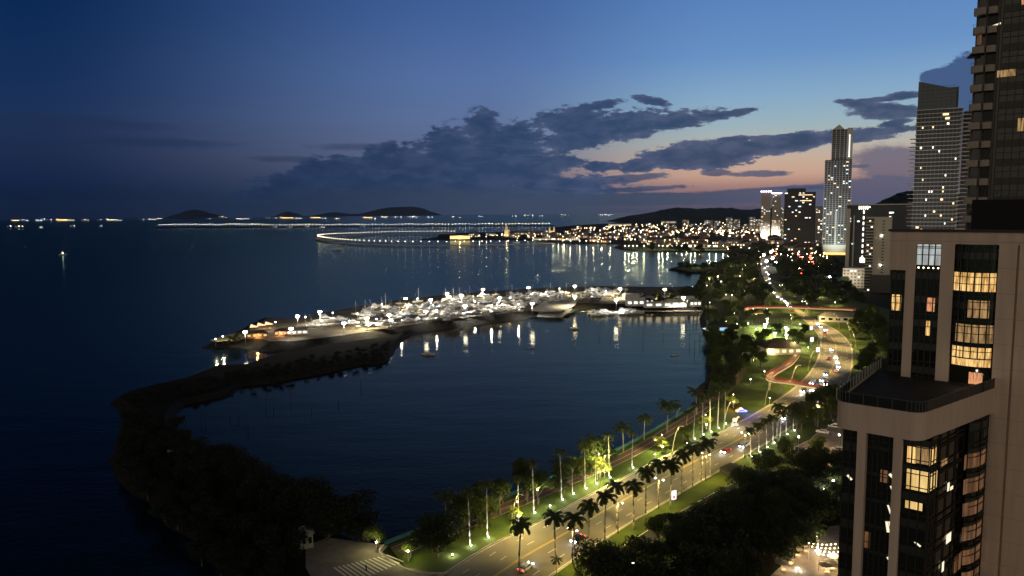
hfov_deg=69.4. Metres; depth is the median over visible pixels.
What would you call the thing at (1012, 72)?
window
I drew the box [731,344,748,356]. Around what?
shade tree
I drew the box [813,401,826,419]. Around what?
roadside tree
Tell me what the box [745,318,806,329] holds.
sports court
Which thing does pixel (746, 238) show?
town house
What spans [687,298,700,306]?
shed
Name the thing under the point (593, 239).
long building
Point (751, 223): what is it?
apartment block
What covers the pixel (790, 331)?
shade tree
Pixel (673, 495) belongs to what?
advert board
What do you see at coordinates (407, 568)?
kerb
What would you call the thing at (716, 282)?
shade tree
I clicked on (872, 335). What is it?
roadside tree
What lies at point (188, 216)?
island
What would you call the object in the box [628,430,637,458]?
slender palm
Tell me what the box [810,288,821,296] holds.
roadside tree
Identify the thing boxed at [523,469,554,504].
shade tree
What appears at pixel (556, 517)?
royal palm
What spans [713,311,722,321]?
shade tree
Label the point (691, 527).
shade tree
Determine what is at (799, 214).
skyscraper
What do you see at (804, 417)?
roadside tree
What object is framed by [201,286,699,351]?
peninsula
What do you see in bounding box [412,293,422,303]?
sailing boat
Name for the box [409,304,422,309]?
motor yacht
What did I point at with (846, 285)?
roadside tree
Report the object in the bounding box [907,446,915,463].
window
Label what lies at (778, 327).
shade tree
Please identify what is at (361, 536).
mangrove tree
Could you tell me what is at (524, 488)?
lawn tree
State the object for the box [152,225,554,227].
causeway ground
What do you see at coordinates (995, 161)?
dark tower
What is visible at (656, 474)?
road marking
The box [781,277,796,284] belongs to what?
roadside tree
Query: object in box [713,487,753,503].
shade tree
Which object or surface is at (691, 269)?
lawn
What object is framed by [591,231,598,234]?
town house
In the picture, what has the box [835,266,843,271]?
roadside tree
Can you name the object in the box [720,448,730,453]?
car
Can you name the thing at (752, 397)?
lawn
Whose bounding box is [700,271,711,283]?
shade tree
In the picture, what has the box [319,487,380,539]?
mangrove tree
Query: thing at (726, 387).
slender palm
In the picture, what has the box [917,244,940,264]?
window
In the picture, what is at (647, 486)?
road marking
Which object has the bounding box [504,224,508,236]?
church tower
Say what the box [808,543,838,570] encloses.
string lights
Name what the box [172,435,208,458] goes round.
mangrove tree
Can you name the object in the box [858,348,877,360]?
roadside tree
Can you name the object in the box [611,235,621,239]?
town house
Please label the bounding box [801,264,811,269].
roadside tree
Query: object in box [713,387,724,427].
slender palm
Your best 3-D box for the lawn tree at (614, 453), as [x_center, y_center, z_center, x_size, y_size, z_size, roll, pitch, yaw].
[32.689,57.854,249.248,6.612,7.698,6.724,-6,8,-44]
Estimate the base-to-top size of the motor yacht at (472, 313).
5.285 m
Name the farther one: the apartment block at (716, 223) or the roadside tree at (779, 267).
the apartment block at (716, 223)
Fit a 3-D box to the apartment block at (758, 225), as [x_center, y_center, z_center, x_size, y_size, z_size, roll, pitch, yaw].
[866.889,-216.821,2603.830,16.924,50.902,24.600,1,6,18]
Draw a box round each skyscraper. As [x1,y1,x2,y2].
[760,191,771,240]
[771,192,781,235]
[780,207,783,238]
[783,188,815,243]
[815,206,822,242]
[822,125,852,254]
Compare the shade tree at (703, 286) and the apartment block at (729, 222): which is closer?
the shade tree at (703, 286)
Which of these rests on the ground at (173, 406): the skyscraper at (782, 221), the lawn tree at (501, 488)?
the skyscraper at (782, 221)
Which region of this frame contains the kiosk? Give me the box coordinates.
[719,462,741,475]
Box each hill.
[609,207,815,223]
[876,191,958,227]
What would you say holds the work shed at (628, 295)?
on the peninsula
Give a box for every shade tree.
[363,523,387,548]
[401,540,415,558]
[406,509,465,557]
[473,502,491,527]
[507,506,523,519]
[511,469,536,498]
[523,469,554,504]
[558,479,570,493]
[571,537,641,575]
[588,456,611,477]
[621,535,670,569]
[624,561,646,575]
[635,555,675,575]
[644,513,667,540]
[645,553,671,574]
[652,436,669,446]
[661,521,694,557]
[663,512,684,527]
[669,512,704,544]
[673,510,721,547]
[676,425,691,442]
[677,508,707,524]
[688,500,719,521]
[693,283,703,290]
[694,290,707,300]
[696,276,706,284]
[696,282,706,290]
[697,415,713,427]
[699,494,750,521]
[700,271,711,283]
[701,309,711,327]
[704,325,716,334]
[704,332,717,337]
[705,334,717,351]
[705,351,722,369]
[706,337,724,348]
[710,271,719,279]
[712,279,721,289]
[713,290,723,299]
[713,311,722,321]
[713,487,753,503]
[715,383,730,400]
[717,263,727,272]
[718,334,729,343]
[719,348,735,364]
[721,370,735,396]
[722,277,735,283]
[722,283,738,297]
[722,300,730,306]
[724,271,734,277]
[724,316,734,323]
[724,327,734,336]
[724,350,731,359]
[725,465,776,497]
[726,310,734,315]
[726,353,738,363]
[726,396,737,406]
[727,267,735,275]
[727,486,756,502]
[728,323,739,330]
[728,360,741,383]
[729,257,740,264]
[729,266,741,275]
[731,334,738,342]
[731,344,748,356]
[733,286,746,297]
[735,281,744,290]
[735,305,743,311]
[735,341,749,347]
[736,260,745,264]
[737,357,750,377]
[739,321,747,330]
[740,334,752,343]
[740,353,750,372]
[743,286,751,296]
[744,255,752,263]
[744,310,752,316]
[746,266,759,273]
[746,271,758,280]
[748,285,758,298]
[748,341,761,361]
[749,348,757,362]
[750,447,784,470]
[751,280,760,289]
[753,351,767,366]
[754,331,769,339]
[755,290,769,302]
[758,282,774,292]
[760,328,772,333]
[761,468,779,480]
[762,309,770,315]
[763,524,797,560]
[767,514,819,547]
[768,301,777,310]
[770,323,782,335]
[775,466,803,476]
[776,434,796,462]
[784,477,833,503]
[785,448,827,471]
[786,329,797,339]
[791,313,798,319]
[792,331,804,343]
[792,477,835,489]
[793,507,821,536]
[800,324,809,335]
[803,444,833,473]
[806,492,837,521]
[808,435,829,453]
[809,473,836,489]
[822,453,841,472]
[822,464,841,483]
[825,481,840,515]
[827,448,841,458]
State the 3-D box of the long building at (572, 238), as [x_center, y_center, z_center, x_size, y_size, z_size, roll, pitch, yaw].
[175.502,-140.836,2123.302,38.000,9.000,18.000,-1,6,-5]
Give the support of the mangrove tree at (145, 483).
on the ground at (173, 406)
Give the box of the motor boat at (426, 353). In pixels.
[421,352,434,354]
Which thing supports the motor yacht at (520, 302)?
on the peninsula
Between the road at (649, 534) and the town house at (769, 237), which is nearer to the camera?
the road at (649, 534)
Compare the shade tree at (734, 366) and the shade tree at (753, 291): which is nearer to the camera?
the shade tree at (734, 366)
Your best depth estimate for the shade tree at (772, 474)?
225.03 m
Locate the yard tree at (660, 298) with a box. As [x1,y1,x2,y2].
[656,295,665,300]
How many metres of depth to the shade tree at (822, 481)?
214.47 m
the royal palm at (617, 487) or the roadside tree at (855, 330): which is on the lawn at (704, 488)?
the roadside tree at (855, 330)
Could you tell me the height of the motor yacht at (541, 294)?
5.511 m
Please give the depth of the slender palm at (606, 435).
241.15 m
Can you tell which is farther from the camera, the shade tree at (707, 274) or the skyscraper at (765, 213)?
the skyscraper at (765, 213)
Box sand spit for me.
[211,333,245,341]
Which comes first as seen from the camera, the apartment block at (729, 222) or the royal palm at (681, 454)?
the royal palm at (681, 454)
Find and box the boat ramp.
[531,298,577,311]
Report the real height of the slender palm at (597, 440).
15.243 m
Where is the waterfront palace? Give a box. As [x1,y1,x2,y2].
[450,235,469,238]
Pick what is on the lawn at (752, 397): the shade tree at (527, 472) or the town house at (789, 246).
the shade tree at (527, 472)
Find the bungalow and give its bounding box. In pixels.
[817,311,863,322]
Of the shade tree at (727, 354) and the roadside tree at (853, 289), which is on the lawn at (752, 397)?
the shade tree at (727, 354)
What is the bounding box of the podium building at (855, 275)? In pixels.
[842,267,864,287]
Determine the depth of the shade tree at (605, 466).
240.29 m
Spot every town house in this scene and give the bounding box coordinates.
[468,233,476,236]
[509,232,520,236]
[550,232,559,236]
[554,237,565,240]
[580,230,587,234]
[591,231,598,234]
[597,239,608,242]
[598,231,606,234]
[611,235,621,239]
[622,231,633,236]
[641,237,646,242]
[647,237,657,241]
[648,233,657,236]
[655,237,673,244]
[659,230,671,235]
[674,238,683,243]
[681,238,695,243]
[683,232,691,236]
[687,242,707,247]
[699,232,709,237]
[703,225,710,230]
[712,241,723,243]
[716,231,725,235]
[718,242,730,247]
[727,236,738,239]
[733,229,741,233]
[737,242,750,248]
[740,237,752,240]
[743,233,758,238]
[751,238,765,241]
[767,235,779,240]
[770,238,783,243]
[782,243,794,250]
[793,245,815,254]
[795,243,816,246]
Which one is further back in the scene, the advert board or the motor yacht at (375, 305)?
the motor yacht at (375, 305)
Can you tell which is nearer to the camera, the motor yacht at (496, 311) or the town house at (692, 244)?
the motor yacht at (496, 311)
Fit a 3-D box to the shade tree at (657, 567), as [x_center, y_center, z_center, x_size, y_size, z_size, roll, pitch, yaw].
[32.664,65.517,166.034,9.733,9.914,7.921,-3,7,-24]
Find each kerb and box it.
[379,544,448,573]
[437,272,852,575]
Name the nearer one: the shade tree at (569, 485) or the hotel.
the hotel
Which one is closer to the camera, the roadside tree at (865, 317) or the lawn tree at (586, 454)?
the lawn tree at (586, 454)
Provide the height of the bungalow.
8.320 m
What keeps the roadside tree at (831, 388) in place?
on the lawn at (704, 488)
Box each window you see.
[864,531,869,548]
[880,470,887,482]
[891,294,900,310]
[905,500,921,510]
[906,469,929,492]
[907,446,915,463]
[915,446,928,464]
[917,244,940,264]
[926,321,929,335]
[927,298,934,311]
[951,345,990,367]
[954,272,995,291]
[955,323,993,343]
[967,300,989,317]
[968,372,982,383]
[977,35,981,44]
[997,69,1015,76]
[1017,118,1023,130]
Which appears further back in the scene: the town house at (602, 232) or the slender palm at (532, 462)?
the town house at (602, 232)
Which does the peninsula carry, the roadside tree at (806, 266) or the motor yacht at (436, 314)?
the motor yacht at (436, 314)
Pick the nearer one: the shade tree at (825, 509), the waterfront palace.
the shade tree at (825, 509)
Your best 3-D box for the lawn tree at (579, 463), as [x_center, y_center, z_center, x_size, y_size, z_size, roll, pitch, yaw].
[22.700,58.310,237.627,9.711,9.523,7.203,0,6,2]
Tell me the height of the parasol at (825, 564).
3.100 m
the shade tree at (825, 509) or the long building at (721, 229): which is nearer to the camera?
the shade tree at (825, 509)
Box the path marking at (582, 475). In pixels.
[397,406,709,553]
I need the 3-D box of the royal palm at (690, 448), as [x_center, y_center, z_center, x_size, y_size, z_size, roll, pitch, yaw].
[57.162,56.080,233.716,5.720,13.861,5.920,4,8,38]
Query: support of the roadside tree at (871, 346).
on the lawn at (704, 488)
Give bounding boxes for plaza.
[306,537,440,575]
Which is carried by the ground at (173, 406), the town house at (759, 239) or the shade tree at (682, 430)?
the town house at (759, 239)
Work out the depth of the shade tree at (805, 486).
208.03 m
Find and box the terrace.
[771,525,839,575]
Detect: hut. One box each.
[246,330,268,338]
[273,328,287,335]
[280,326,308,334]
[296,526,314,548]
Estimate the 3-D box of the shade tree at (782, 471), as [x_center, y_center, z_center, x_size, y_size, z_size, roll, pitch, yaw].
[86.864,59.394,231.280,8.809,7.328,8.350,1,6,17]
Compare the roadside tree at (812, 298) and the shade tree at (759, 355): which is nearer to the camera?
the shade tree at (759, 355)
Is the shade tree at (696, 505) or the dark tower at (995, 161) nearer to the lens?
the dark tower at (995, 161)
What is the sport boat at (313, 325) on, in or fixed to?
on the peninsula
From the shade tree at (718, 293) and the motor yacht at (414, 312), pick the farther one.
the shade tree at (718, 293)
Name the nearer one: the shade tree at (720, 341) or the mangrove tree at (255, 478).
the mangrove tree at (255, 478)
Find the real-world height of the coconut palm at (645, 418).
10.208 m
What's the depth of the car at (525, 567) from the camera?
179.96 m
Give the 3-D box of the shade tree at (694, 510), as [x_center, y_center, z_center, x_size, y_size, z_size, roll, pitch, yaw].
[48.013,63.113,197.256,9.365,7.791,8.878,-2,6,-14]
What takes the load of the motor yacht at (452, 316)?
on the peninsula
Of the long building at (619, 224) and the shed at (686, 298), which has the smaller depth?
the shed at (686, 298)
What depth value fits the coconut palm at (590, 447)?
246.50 m
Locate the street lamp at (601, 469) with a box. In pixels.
[598,454,611,488]
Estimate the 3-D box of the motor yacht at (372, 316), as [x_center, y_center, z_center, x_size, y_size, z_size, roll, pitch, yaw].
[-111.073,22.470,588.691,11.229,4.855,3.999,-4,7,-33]
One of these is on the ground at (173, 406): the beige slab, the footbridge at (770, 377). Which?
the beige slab
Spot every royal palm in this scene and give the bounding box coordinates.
[509,517,531,572]
[541,509,563,563]
[562,511,587,566]
[577,498,599,549]
[596,489,618,539]
[604,479,625,527]
[622,478,644,529]
[635,465,655,512]
[648,459,663,503]
[659,457,682,508]
[672,448,692,492]
[682,443,701,485]
[693,441,711,480]
[701,437,717,475]
[744,427,756,456]
[752,422,764,451]
[759,418,771,446]
[767,414,778,441]
[770,403,786,435]
[775,410,786,435]
[780,405,791,433]
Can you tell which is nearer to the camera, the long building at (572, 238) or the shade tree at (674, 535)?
the shade tree at (674, 535)
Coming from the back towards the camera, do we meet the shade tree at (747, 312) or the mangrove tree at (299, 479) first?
the shade tree at (747, 312)
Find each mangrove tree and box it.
[117,408,139,419]
[133,477,159,500]
[147,497,176,521]
[163,505,189,529]
[164,429,189,440]
[164,438,179,451]
[164,451,179,464]
[165,415,185,428]
[165,438,193,451]
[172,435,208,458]
[179,429,192,440]
[189,544,212,566]
[209,442,249,474]
[210,450,259,485]
[234,456,274,485]
[234,463,280,502]
[255,473,299,512]
[265,481,307,520]
[287,474,314,488]
[291,477,341,515]
[300,493,341,533]
[311,515,343,540]
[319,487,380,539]
[343,515,363,538]
[356,524,374,542]
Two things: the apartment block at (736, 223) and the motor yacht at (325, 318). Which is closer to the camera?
the motor yacht at (325, 318)
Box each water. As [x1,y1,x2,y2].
[0,213,727,575]
[177,309,707,541]
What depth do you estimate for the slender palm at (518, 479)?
208.47 m
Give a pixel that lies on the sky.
(110, 109)
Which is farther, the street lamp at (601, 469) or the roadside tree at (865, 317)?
the roadside tree at (865, 317)
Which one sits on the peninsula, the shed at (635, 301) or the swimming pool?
the shed at (635, 301)
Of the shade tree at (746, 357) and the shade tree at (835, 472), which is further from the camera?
the shade tree at (746, 357)
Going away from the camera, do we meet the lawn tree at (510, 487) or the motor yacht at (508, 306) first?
the lawn tree at (510, 487)
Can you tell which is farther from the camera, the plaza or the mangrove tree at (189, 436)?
the mangrove tree at (189, 436)
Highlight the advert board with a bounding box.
[671,490,676,501]
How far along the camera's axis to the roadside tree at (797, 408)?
288.75 m
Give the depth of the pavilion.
443.16 m
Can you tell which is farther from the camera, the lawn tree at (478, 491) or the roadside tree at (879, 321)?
the roadside tree at (879, 321)
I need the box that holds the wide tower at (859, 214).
[845,204,912,274]
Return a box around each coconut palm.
[431,487,456,512]
[547,455,573,479]
[551,554,562,573]
[577,440,592,453]
[581,434,607,452]
[602,438,615,462]
[612,420,632,451]
[635,412,654,439]
[656,398,680,432]
[686,386,706,414]
[781,530,805,561]
[809,521,827,550]
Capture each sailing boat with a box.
[387,314,398,328]
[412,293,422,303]
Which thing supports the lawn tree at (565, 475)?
on the lawn at (752, 397)
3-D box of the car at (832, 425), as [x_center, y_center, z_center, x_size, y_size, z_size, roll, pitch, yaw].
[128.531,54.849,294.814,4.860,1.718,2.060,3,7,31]
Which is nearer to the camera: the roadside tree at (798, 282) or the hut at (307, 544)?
the hut at (307, 544)
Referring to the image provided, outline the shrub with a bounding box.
[127,392,136,395]
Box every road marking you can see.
[334,555,403,575]
[442,272,851,575]
[494,274,836,575]
[620,470,774,547]
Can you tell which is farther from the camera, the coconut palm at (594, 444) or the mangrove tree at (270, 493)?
the coconut palm at (594, 444)
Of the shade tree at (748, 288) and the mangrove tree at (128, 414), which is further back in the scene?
the shade tree at (748, 288)
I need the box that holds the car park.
[796,427,842,467]
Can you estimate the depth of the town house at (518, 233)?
2462.31 m
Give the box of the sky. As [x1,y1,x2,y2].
[0,0,977,219]
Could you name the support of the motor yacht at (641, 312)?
on the basin water at (407, 430)
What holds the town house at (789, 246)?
on the ground at (173, 406)
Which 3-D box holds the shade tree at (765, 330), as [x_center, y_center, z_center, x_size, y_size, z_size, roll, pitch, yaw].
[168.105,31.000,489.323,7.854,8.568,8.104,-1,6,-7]
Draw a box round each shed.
[622,293,642,298]
[625,297,644,305]
[643,301,671,307]
[663,299,686,306]
[679,296,694,303]
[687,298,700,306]
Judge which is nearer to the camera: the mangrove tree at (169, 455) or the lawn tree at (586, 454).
the lawn tree at (586, 454)
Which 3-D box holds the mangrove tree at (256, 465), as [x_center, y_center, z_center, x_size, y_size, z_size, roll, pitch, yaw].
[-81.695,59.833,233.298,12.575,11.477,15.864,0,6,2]
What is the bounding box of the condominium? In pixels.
[906,82,970,228]
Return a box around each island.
[166,210,231,217]
[167,214,206,218]
[273,207,439,216]
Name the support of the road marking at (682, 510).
on the road at (649, 534)
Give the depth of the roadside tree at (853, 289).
734.83 m
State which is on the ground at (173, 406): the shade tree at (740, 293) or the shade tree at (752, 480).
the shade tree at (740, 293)
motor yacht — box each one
[313,314,339,324]
[335,316,352,322]
[346,320,359,325]
[357,310,375,315]
[364,322,378,327]
[366,313,378,319]
[369,303,381,308]
[375,319,393,327]
[398,311,412,318]
[401,316,417,323]
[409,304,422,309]
[409,310,421,316]
[419,302,428,308]
[422,315,436,321]
[427,311,440,317]
[435,303,447,307]
[439,300,451,302]
[441,313,457,317]
[443,308,455,311]
[444,314,459,320]
[449,300,463,304]
[460,303,473,308]
[465,311,479,316]
[479,310,489,316]
[490,309,502,314]
[503,304,516,308]
[512,299,526,303]
[535,292,548,296]
[558,295,572,301]
[581,289,590,293]
[590,310,607,315]
[602,309,616,314]
[606,290,618,295]
[618,309,636,314]
[631,309,644,313]
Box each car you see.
[517,561,533,572]
[570,534,585,542]
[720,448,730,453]
[735,408,746,412]
[739,439,749,447]
[816,429,828,433]
[828,423,838,428]
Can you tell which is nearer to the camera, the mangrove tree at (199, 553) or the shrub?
the mangrove tree at (199, 553)
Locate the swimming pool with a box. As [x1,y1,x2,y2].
[701,327,737,331]
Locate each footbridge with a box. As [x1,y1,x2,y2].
[745,305,858,315]
[766,353,825,393]
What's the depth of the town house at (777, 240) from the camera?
1616.69 m
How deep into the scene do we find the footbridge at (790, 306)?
604.06 m
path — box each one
[392,406,713,553]
[699,367,744,404]
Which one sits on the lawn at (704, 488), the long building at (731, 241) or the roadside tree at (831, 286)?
the roadside tree at (831, 286)
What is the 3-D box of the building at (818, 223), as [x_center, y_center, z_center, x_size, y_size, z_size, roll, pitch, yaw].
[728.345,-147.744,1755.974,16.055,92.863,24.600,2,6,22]
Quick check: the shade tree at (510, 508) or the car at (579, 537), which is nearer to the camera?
the car at (579, 537)
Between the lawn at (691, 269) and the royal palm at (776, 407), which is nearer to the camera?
the royal palm at (776, 407)
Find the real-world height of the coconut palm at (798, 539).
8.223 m
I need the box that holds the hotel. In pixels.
[836,199,1023,575]
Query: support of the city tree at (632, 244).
on the lawn at (693, 249)
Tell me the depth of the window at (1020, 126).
126.75 m
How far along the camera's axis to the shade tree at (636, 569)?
167.56 m
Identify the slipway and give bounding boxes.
[537,309,571,317]
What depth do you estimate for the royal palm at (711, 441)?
241.33 m
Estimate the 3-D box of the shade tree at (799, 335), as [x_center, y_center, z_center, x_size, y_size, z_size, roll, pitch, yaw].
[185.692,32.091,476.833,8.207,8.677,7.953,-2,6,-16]
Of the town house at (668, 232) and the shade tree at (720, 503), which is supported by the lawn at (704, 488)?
the shade tree at (720, 503)
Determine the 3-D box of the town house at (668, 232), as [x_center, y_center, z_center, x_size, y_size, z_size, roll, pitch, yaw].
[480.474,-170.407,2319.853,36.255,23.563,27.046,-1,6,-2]
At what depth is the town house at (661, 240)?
1786.12 m
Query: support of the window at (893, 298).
in the hotel
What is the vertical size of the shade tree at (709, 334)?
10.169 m
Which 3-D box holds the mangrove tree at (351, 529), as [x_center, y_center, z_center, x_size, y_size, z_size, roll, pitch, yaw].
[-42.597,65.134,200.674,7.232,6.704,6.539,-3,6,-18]
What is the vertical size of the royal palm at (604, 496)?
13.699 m
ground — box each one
[109,222,889,575]
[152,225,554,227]
[421,237,492,239]
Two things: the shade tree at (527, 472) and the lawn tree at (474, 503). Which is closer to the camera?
the lawn tree at (474, 503)
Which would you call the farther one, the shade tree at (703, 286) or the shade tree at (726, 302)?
the shade tree at (703, 286)
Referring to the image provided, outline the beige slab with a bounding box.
[863,217,891,292]
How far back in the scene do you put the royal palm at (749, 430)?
260.21 m
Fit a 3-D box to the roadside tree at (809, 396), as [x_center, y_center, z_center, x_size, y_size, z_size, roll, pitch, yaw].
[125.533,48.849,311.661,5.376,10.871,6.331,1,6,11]
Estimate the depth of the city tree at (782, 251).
1329.95 m
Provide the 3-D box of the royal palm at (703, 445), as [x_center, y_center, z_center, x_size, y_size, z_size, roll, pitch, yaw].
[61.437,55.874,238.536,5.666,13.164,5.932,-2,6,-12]
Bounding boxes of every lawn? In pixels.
[389,279,819,571]
[554,280,888,575]
[624,247,725,250]
[676,267,716,271]
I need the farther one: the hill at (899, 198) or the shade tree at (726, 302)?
the hill at (899, 198)
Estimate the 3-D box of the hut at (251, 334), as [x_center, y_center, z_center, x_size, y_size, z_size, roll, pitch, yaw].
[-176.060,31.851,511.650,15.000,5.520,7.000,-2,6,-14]
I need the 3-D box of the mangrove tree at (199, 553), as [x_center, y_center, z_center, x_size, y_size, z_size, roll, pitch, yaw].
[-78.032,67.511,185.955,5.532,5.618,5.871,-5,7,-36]
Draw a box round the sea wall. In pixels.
[384,405,694,544]
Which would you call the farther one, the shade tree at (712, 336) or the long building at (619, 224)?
the long building at (619, 224)
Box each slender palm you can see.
[459,485,476,545]
[478,479,493,537]
[512,476,524,512]
[524,458,539,512]
[552,448,567,499]
[568,463,575,493]
[577,440,590,487]
[589,437,601,483]
[602,432,614,476]
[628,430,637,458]
[682,410,691,434]
[690,401,700,438]
[697,396,708,433]
[704,392,714,431]
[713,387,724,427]
[719,385,731,419]
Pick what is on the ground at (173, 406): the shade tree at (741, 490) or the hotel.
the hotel
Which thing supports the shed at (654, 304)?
on the peninsula
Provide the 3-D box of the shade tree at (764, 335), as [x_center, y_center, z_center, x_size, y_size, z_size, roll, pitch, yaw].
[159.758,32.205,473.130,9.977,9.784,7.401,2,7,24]
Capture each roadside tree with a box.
[772,262,782,267]
[776,265,782,272]
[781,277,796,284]
[784,283,791,291]
[787,402,804,431]
[790,262,801,268]
[790,270,799,276]
[791,285,807,298]
[792,278,804,285]
[792,411,809,428]
[794,272,804,279]
[800,269,809,278]
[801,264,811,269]
[803,400,825,425]
[804,391,816,402]
[805,294,819,305]
[810,274,823,285]
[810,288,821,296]
[812,265,822,271]
[813,388,827,404]
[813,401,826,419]
[815,386,834,397]
[816,276,831,283]
[820,281,836,288]
[822,287,839,302]
[823,397,837,418]
[824,284,837,290]
[825,266,834,272]
[825,384,839,395]
[834,272,841,278]
[835,261,844,266]
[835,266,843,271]
[837,276,849,283]
[838,295,848,305]
[840,279,853,292]
[848,286,858,292]
[848,317,859,326]
[848,327,861,338]
[853,308,865,325]
[853,356,873,370]
[856,291,866,300]
[858,313,872,321]
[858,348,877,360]
[860,322,870,336]
[863,342,879,354]
[866,305,880,317]
[867,332,881,341]
[872,314,886,326]
[872,334,887,353]
[873,356,886,370]
[877,338,887,355]
[880,345,887,354]
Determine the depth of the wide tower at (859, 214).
866.01 m
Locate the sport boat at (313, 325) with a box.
[305,319,320,329]
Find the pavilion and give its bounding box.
[758,338,802,354]
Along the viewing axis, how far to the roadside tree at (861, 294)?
689.33 m
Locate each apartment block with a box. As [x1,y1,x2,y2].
[704,220,712,227]
[714,221,719,227]
[726,217,732,229]
[733,219,739,228]
[749,217,755,230]
[756,219,760,232]
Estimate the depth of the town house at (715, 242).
1723.22 m
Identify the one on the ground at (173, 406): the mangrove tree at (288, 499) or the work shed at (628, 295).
the mangrove tree at (288, 499)
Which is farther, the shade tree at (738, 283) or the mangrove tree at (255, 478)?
the shade tree at (738, 283)
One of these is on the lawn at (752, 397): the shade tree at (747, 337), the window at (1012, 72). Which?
the shade tree at (747, 337)
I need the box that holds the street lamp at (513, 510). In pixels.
[510,493,523,532]
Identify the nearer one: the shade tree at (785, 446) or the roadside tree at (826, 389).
the shade tree at (785, 446)
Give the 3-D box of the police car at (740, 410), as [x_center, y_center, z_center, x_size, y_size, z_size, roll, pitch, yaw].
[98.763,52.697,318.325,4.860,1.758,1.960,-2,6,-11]
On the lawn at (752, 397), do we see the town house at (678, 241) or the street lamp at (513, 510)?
the street lamp at (513, 510)
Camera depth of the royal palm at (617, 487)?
202.68 m
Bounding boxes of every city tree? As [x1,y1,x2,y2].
[628,241,636,248]
[661,242,668,248]
[674,245,681,250]
[695,244,704,250]
[739,249,749,255]
[765,249,773,257]
[778,250,786,254]
[803,247,809,255]
[814,246,822,254]
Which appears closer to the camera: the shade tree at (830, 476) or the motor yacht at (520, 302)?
the shade tree at (830, 476)
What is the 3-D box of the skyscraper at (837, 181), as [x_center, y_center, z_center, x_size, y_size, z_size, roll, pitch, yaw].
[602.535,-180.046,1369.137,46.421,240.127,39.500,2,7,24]
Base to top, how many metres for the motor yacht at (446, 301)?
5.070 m
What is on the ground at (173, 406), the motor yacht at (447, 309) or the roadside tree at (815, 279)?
the roadside tree at (815, 279)
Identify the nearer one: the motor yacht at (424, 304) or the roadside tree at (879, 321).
the roadside tree at (879, 321)
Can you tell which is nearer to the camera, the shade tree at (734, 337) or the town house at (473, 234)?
the shade tree at (734, 337)
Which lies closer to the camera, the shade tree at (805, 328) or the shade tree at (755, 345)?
the shade tree at (755, 345)
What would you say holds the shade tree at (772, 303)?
on the lawn at (752, 397)
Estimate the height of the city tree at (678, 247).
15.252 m
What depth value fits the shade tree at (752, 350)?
415.32 m
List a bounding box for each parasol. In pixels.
[775,559,788,571]
[818,561,832,573]
[824,558,837,564]
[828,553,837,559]
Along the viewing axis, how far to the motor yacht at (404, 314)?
590.34 m
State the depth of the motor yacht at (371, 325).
538.37 m
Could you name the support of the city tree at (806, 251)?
on the ground at (173, 406)
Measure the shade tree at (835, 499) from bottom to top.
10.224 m
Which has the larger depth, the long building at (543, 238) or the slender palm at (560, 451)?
the long building at (543, 238)
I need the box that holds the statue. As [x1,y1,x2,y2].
[731,416,738,425]
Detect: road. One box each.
[315,233,554,246]
[440,265,852,575]
[624,468,784,546]
[760,255,776,274]
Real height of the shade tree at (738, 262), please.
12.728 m
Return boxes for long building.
[534,237,554,239]
[566,237,579,240]
[589,238,606,241]
[608,223,630,225]
[661,221,675,223]
[708,244,717,247]
[710,228,730,231]
[726,240,741,242]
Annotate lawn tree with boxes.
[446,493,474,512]
[449,502,471,528]
[464,497,489,523]
[469,481,485,498]
[482,493,499,513]
[488,481,512,505]
[492,477,511,514]
[511,457,529,493]
[521,475,531,502]
[550,468,570,492]
[569,455,596,482]
[579,453,593,466]
[582,445,603,456]
[600,447,618,468]
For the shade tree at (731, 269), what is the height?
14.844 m
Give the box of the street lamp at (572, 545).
[571,530,577,563]
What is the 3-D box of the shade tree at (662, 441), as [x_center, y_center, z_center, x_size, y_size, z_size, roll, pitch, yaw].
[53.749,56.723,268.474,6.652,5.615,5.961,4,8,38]
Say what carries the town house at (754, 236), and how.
on the ground at (173, 406)
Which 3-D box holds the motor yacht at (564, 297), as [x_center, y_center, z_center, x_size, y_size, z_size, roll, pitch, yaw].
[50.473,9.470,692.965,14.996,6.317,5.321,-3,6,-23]
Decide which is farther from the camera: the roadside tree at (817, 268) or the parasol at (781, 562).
the roadside tree at (817, 268)
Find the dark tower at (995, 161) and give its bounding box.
[963,0,1023,229]
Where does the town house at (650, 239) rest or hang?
on the ground at (173, 406)
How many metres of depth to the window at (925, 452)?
79.09 m
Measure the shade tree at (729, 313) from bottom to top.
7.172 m

